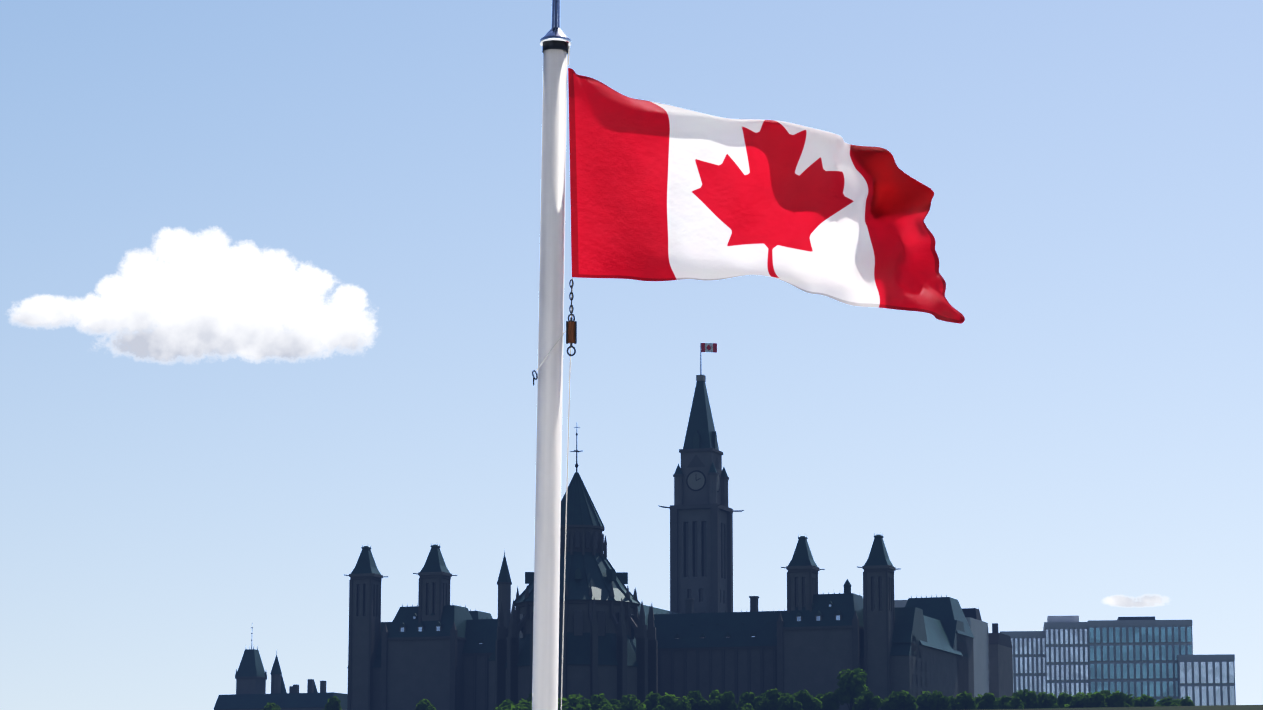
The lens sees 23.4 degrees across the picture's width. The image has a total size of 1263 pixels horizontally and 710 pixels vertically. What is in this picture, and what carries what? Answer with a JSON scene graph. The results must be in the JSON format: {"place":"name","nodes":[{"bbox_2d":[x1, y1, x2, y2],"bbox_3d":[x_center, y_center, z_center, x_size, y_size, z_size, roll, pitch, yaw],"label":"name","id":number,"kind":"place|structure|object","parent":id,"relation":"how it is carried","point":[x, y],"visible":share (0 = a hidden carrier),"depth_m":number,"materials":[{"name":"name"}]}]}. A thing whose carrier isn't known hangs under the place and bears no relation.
{"place":"outdoors","nodes":[
{"label":"outdoors","id":0,"kind":"place"},
{"bbox_2d":[532,0,570,709],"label":"flag pole","id":1,"kind":"object","parent":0,"point":[555,41],"visible":1,"depth_m":6.45,"materials":[{"name":"metal"}]},
{"bbox_2d":[532,46,576,709],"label":"flag halyard","id":2,"kind":"object","parent":1,"relation":"attached to","point":[571,331],"visible":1,"depth_m":6.46,"materials":[{"name":"white fabric"}]},
{"bbox_2d":[568,68,964,323],"bbox_3d":[0.293,-0.340,6.656,0.884,0.530,0.174,1,-10,-8],"label":"canadian flag","id":3,"kind":"object","parent":1,"relation":"attached to","point":[661,192],"visible":1,"depth_m":6.62,"materials":[{"name":"fabric"}]},
{"bbox_2d":[0,0,1262,709],"label":"sky","id":4,"kind":"structure","parent":0,"point":[269,269],"materials":[{"name":"blue"}]},
{"bbox_2d":[975,705,1262,709],"bbox_3d":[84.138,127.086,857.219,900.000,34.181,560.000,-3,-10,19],"label":"ground","id":5,"kind":"structure","parent":0,"point":[1236,707],"depth_m":639.69,"materials":[{"name":"green plant"}]},
{"bbox_2d":[263,702,280,709],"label":"tree","id":6,"kind":"object","parent":5,"relation":"on","point":[271,706],"visible":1,"depth_m":726.49,"materials":[{"name":"green plant"}]},
{"bbox_2d":[214,627,347,709],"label":"building","id":7,"kind":"structure","parent":5,"relation":"on","point":[251,679],"depth_m":918.75,"materials":[{"name":"stone"}]},
{"bbox_2d":[323,696,341,709],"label":"tree","id":8,"kind":"object","parent":5,"relation":"on","point":[333,702],"visible":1,"depth_m":709.26,"materials":[{"name":"green plant"}]},
{"bbox_2d":[415,698,435,709],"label":"tree","id":9,"kind":"object","parent":5,"relation":"on","point":[424,704],"visible":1,"depth_m":693.58,"materials":[{"name":"green plant"}]},
{"bbox_2d":[493,700,513,709],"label":"tree","id":10,"kind":"object","parent":5,"relation":"on","point":[505,702],"visible":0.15,"depth_m":669.25,"materials":[{"name":"green plant"}]},
{"bbox_2d":[495,699,523,709],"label":"tree","id":11,"kind":"object","parent":5,"relation":"on","point":[510,706],"visible":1,"depth_m":649.42,"materials":[{"name":"green plant"}]},
{"bbox_2d":[508,698,531,709],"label":"tree","id":12,"kind":"object","parent":5,"relation":"on","point":[522,701],"visible":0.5,"depth_m":661.90,"materials":[{"name":"green plant"}]},
{"bbox_2d":[524,693,531,705],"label":"tree","id":13,"kind":"object","parent":5,"relation":"on","point":[530,697],"visible":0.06,"depth_m":672.50,"materials":[{"name":"green plant"}]},
{"bbox_2d":[558,698,575,709],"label":"tree","id":14,"kind":"object","parent":5,"relation":"on","point":[564,705],"visible":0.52,"depth_m":654.76,"materials":[{"name":"green plant"}]},
{"bbox_2d":[495,427,657,706],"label":"library of parliament","id":15,"kind":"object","parent":5,"relation":"on","point":[610,637],"visible":0.83,"depth_m":700.50,"materials":[{"name":"stone"}]},
{"bbox_2d":[562,693,591,709],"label":"tree","id":16,"kind":"object","parent":5,"relation":"on","point":[576,701],"visible":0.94,"depth_m":661.18,"materials":[{"name":"green plant"}]},
{"bbox_2d":[585,694,613,709],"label":"tree","id":17,"kind":"object","parent":5,"relation":"on","point":[593,703],"visible":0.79,"depth_m":664.52,"materials":[{"name":"green plant"}]},
{"bbox_2d":[588,693,612,709],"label":"tree","id":18,"kind":"object","parent":5,"relation":"on","point":[605,702],"visible":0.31,"depth_m":665.74,"materials":[{"name":"green plant"}]},
{"bbox_2d":[608,699,620,706],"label":"tree","id":19,"kind":"object","parent":5,"relation":"on","point":[614,701],"visible":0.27,"depth_m":677.21,"materials":[{"name":"green plant"}]},
{"bbox_2d":[608,694,646,709],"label":"tree","id":20,"kind":"object","parent":5,"relation":"on","point":[627,704],"visible":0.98,"depth_m":662.94,"materials":[{"name":"green plant"}]},
{"bbox_2d":[639,691,660,709],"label":"tree","id":21,"kind":"object","parent":5,"relation":"on","point":[650,702],"visible":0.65,"depth_m":674.79,"materials":[{"name":"green plant"}]},
{"bbox_2d":[344,533,973,709],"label":"building","id":22,"kind":"structure","parent":5,"relation":"on","point":[435,648],"depth_m":736.36,"materials":[{"name":"stone"}]},
{"bbox_2d":[652,692,690,709],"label":"tree","id":23,"kind":"object","parent":5,"relation":"on","point":[667,701],"visible":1,"depth_m":664.66,"materials":[{"name":"green plant"}]},
{"bbox_2d":[686,690,710,709],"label":"tree","id":24,"kind":"object","parent":5,"relation":"on","point":[697,700],"visible":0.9,"depth_m":672.99,"materials":[{"name":"green plant"}]},
{"bbox_2d":[658,343,743,613],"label":"clock tower","id":25,"kind":"structure","parent":5,"relation":"on","point":[701,542],"depth_m":800.31,"materials":[{"name":"stone"}]},
{"bbox_2d":[709,689,720,707],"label":"tree","id":26,"kind":"object","parent":5,"relation":"on","point":[714,694],"visible":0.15,"depth_m":675.02,"materials":[{"name":"green plant"}]},
{"bbox_2d":[709,691,737,709],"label":"tree","id":27,"kind":"object","parent":5,"relation":"on","point":[727,699],"visible":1,"depth_m":670.43,"materials":[{"name":"green plant"}]},
{"bbox_2d":[741,703,754,709],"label":"tree","id":28,"kind":"object","parent":5,"relation":"on","point":[747,706],"visible":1,"depth_m":660.69,"materials":[{"name":"green plant"}]},
{"bbox_2d":[738,691,762,709],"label":"tree","id":29,"kind":"object","parent":5,"relation":"on","point":[748,698],"visible":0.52,"depth_m":682.31,"materials":[{"name":"green plant"}]},
{"bbox_2d":[755,688,780,709],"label":"tree","id":30,"kind":"object","parent":5,"relation":"on","point":[770,700],"visible":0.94,"depth_m":673.14,"materials":[{"name":"green plant"}]},
{"bbox_2d":[777,694,803,709],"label":"tree","id":31,"kind":"object","parent":5,"relation":"on","point":[787,702],"visible":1,"depth_m":663.11,"materials":[{"name":"green plant"}]},
{"bbox_2d":[792,689,822,709],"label":"tree","id":32,"kind":"object","parent":5,"relation":"on","point":[806,700],"visible":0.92,"depth_m":672.20,"materials":[{"name":"green plant"}]},
{"bbox_2d":[815,692,839,709],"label":"tree","id":33,"kind":"object","parent":5,"relation":"on","point":[829,700],"visible":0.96,"depth_m":681.00,"materials":[{"name":"green plant"}]},
{"bbox_2d":[834,667,868,709],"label":"tree","id":34,"kind":"object","parent":5,"relation":"on","point":[851,684],"visible":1,"depth_m":682.54,"materials":[{"name":"green plant"}]},
{"bbox_2d":[852,690,882,709],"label":"tree","id":35,"kind":"object","parent":5,"relation":"on","point":[866,701],"visible":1,"depth_m":672.83,"materials":[{"name":"green plant"}]},
{"bbox_2d":[880,697,902,709],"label":"tree","id":36,"kind":"object","parent":5,"relation":"on","point":[884,705],"visible":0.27,"depth_m":692.43,"materials":[{"name":"green plant"}]},
{"bbox_2d":[887,690,915,709],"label":"tree","id":37,"kind":"object","parent":5,"relation":"on","point":[903,699],"visible":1,"depth_m":675.33,"materials":[{"name":"green plant"}]},
{"bbox_2d":[905,702,917,709],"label":"tree","id":38,"kind":"object","parent":5,"relation":"on","point":[914,706],"visible":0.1,"depth_m":698.61,"materials":[{"name":"green plant"}]},
{"bbox_2d":[915,691,930,709],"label":"tree","id":39,"kind":"object","parent":5,"relation":"on","point":[922,702],"visible":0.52,"depth_m":702.96,"materials":[{"name":"green plant"}]},
{"bbox_2d":[927,690,950,709],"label":"tree","id":40,"kind":"object","parent":5,"relation":"on","point":[938,701],"visible":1,"depth_m":676.33,"materials":[{"name":"green plant"}]},
{"bbox_2d":[894,600,1012,697],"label":"building","id":41,"kind":"structure","parent":5,"relation":"on","point":[993,662],"depth_m":819.07,"materials":[{"name":"stone"}]},
{"bbox_2d":[948,695,964,709],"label":"tree","id":42,"kind":"object","parent":5,"relation":"on","point":[952,707],"visible":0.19,"depth_m":697.44,"materials":[{"name":"green plant"}]},
{"bbox_2d":[953,691,977,709],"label":"tree","id":43,"kind":"object","parent":5,"relation":"on","point":[965,700],"visible":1,"depth_m":680.37,"materials":[{"name":"green plant"}]},
{"bbox_2d":[974,694,981,703],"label":"tree","id":44,"kind":"object","parent":5,"relation":"on","point":[977,699],"visible":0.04,"depth_m":706.08,"materials":[{"name":"green plant"}]},
{"bbox_2d":[976,693,998,708],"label":"tree","id":45,"kind":"object","parent":5,"relation":"on","point":[987,701],"visible":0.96,"depth_m":689.09,"materials":[{"name":"green plant"}]},
{"bbox_2d":[995,697,1001,708],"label":"tree","id":46,"kind":"object","parent":5,"relation":"on","point":[998,699],"visible":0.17,"depth_m":703.88,"materials":[{"name":"green plant"}]},
{"bbox_2d":[998,695,1023,708],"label":"tree","id":47,"kind":"object","parent":5,"relation":"on","point":[1012,702],"visible":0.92,"depth_m":696.90,"materials":[{"name":"green plant"}]},
{"bbox_2d":[1012,689,1040,708],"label":"tree","id":48,"kind":"object","parent":5,"relation":"on","point":[1029,700],"visible":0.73,"depth_m":706.45,"materials":[{"name":"green plant"}]},
{"bbox_2d":[1037,692,1058,707],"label":"tree","id":49,"kind":"object","parent":5,"relation":"on","point":[1049,700],"visible":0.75,"depth_m":708.87,"materials":[{"name":"green plant"}]},
{"bbox_2d":[1057,692,1074,707],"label":"tree","id":50,"kind":"object","parent":5,"relation":"on","point":[1063,698],"visible":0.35,"depth_m":723.19,"materials":[{"name":"green plant"}]},
{"bbox_2d":[1063,695,1085,707],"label":"tree","id":51,"kind":"object","parent":5,"relation":"on","point":[1073,703],"visible":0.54,"depth_m":717.51,"materials":[{"name":"green plant"}]},
{"bbox_2d":[1079,692,1105,707],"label":"tree","id":52,"kind":"object","parent":5,"relation":"on","point":[1090,700],"visible":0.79,"depth_m":713.59,"materials":[{"name":"green plant"}]},
{"bbox_2d":[1093,690,1112,696],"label":"tree","id":53,"kind":"object","parent":5,"relation":"on","point":[1106,693],"visible":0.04,"depth_m":730.15,"materials":[{"name":"green plant"}]},
{"bbox_2d":[1098,691,1129,706],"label":"tree","id":54,"kind":"object","parent":5,"relation":"on","point":[1116,699],"visible":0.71,"depth_m":712.89,"materials":[{"name":"green plant"}]},
{"bbox_2d":[1000,615,1235,705],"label":"office building","id":55,"kind":"structure","parent":5,"relation":"on","point":[1152,657],"depth_m":1047.08,"materials":[{"name":"glass"}]},
{"bbox_2d":[1124,693,1135,706],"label":"tree","id":56,"kind":"object","parent":5,"relation":"on","point":[1129,699],"visible":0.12,"depth_m":728.99,"materials":[{"name":"green plant"}]},
{"bbox_2d":[1131,694,1155,706],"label":"tree","id":57,"kind":"object","parent":5,"relation":"on","point":[1143,700],"visible":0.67,"depth_m":720.08,"materials":[{"name":"green plant"}]},
{"bbox_2d":[1155,696,1179,705],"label":"tree","id":58,"kind":"object","parent":5,"relation":"on","point":[1165,701],"visible":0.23,"depth_m":730.05,"materials":[{"name":"green plant"}]},
{"bbox_2d":[1170,696,1194,705],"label":"tree","id":59,"kind":"object","parent":5,"relation":"on","point":[1186,701],"visible":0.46,"depth_m":723.11,"materials":[{"name":"green plant"}]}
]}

